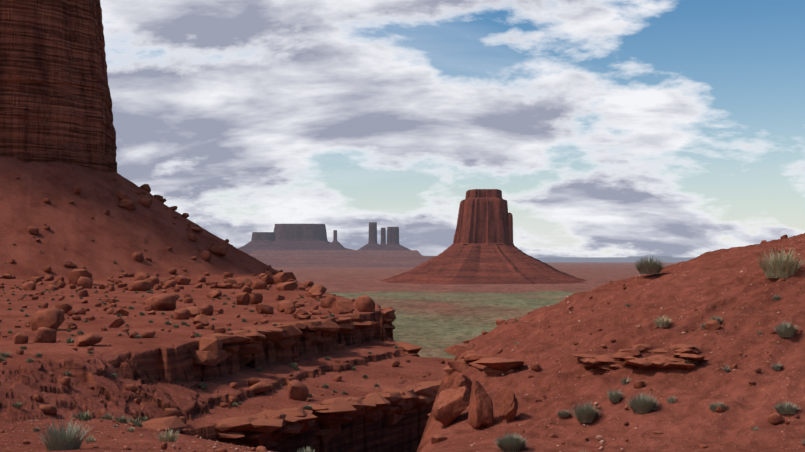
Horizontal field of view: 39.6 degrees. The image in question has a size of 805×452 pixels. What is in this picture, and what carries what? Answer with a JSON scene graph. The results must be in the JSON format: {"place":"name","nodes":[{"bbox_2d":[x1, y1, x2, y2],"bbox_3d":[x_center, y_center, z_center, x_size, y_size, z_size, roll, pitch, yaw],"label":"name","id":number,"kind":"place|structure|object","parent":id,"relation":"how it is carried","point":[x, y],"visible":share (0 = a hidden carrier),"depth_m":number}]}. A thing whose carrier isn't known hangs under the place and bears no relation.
{"place":"outdoors","nodes":[
{"label":"outdoors","id":0,"kind":"place"},
{"bbox_2d":[0,0,116,172],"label":"butte","id":1,"kind":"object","parent":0,"point":[55,101],"depth_m":363.52},
{"bbox_2d":[248,250,421,255],"bbox_3d":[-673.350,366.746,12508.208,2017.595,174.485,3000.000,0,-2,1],"label":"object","id":2,"kind":"structure","parent":0,"point":[335,253],"depth_m":11426.57},
{"bbox_2d":[243,224,352,253],"bbox_3d":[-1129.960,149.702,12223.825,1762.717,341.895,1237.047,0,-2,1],"label":"mesa","id":3,"kind":"structure","parent":2,"relation":"on","point":[300,236],"depth_m":12024.86},
{"bbox_2d":[237,232,273,250],"bbox_3d":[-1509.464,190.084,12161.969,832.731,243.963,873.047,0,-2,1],"label":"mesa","id":4,"kind":"structure","parent":3,"relation":"on","point":[259,240],"depth_m":12021.02},
{"bbox_2d":[329,230,344,247],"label":"spire","id":5,"kind":"structure","parent":2,"relation":"on","point":[335,243],"depth_m":11994.92},
{"bbox_2d":[358,222,383,249],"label":"tall pillar","id":6,"kind":"structure","parent":2,"relation":"on","point":[372,244],"depth_m":12008.94},
{"bbox_2d":[380,228,386,247],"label":"rock spire","id":7,"kind":"structure","parent":2,"relation":"on","point":[383,244],"depth_m":12008.34},
{"bbox_2d":[383,227,422,255],"bbox_3d":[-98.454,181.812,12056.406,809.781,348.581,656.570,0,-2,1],"label":"butte","id":8,"kind":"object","parent":2,"relation":"on","point":[393,238],"visible":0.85,"depth_m":12006.21},
{"bbox_2d":[0,176,802,451],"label":"boulder field","id":9,"kind":"structure","parent":0,"point":[45,324],"depth_m":113.22},
{"bbox_2d":[0,156,804,451],"bbox_3d":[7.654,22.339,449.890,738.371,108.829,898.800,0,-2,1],"label":"desert ground","id":10,"kind":"structure","parent":0,"point":[157,364],"depth_m":75.37},
{"bbox_2d":[0,239,398,426],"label":"rocks","id":11,"kind":"object","parent":10,"relation":"on","point":[81,416],"visible":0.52,"depth_m":104.81},
{"bbox_2d":[140,304,441,448],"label":"rock ledges","id":12,"kind":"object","parent":10,"relation":"on","point":[265,428],"depth_m":100.40},
{"bbox_2d":[116,226,517,427],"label":"boulders","id":13,"kind":"object","parent":10,"relation":"on","point":[450,406],"visible":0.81,"depth_m":29.60},
{"bbox_2d":[6,239,802,451],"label":"grass tufts","id":14,"kind":"object","parent":10,"relation":"on","point":[599,437],"visible":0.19,"depth_m":30.44},
{"bbox_2d":[33,254,804,451],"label":"shrubs","id":15,"kind":"object","parent":10,"relation":"on","point":[68,439],"visible":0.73,"depth_m":26.91},
{"bbox_2d":[85,247,802,449],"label":"dry grass tufts","id":16,"kind":"object","parent":10,"relation":"on","point":[779,266],"depth_m":32.49},
{"bbox_2d":[100,0,804,257],"label":"sky","id":17,"kind":"structure","parent":0,"point":[604,128]},
{"bbox_2d":[272,262,677,358],"bbox_3d":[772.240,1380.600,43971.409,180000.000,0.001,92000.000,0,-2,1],"label":"valley ground","id":18,"kind":"structure","parent":0,"point":[434,320],"depth_m":1872.73},
{"bbox_2d":[381,189,586,283],"bbox_3d":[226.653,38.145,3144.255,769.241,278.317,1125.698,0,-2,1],"label":"butte","id":19,"kind":"object","parent":18,"relation":"on","point":[479,250],"visible":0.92,"depth_m":2961.82},
{"bbox_2d":[507,212,513,245],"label":"rock pillar","id":20,"kind":"structure","parent":19,"relation":"on","point":[510,227],"depth_m":3046.83},
{"bbox_2d":[535,257,695,261],"bbox_3d":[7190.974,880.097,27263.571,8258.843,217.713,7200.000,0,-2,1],"label":"distant mesa","id":21,"kind":"structure","parent":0,"point":[596,259],"depth_m":24666.00},
{"bbox_2d":[629,256,673,257],"bbox_3d":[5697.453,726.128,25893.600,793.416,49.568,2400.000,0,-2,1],"label":"distant mesa","id":22,"kind":"structure","parent":21,"relation":"on","point":[653,256],"depth_m":25032.11}
]}

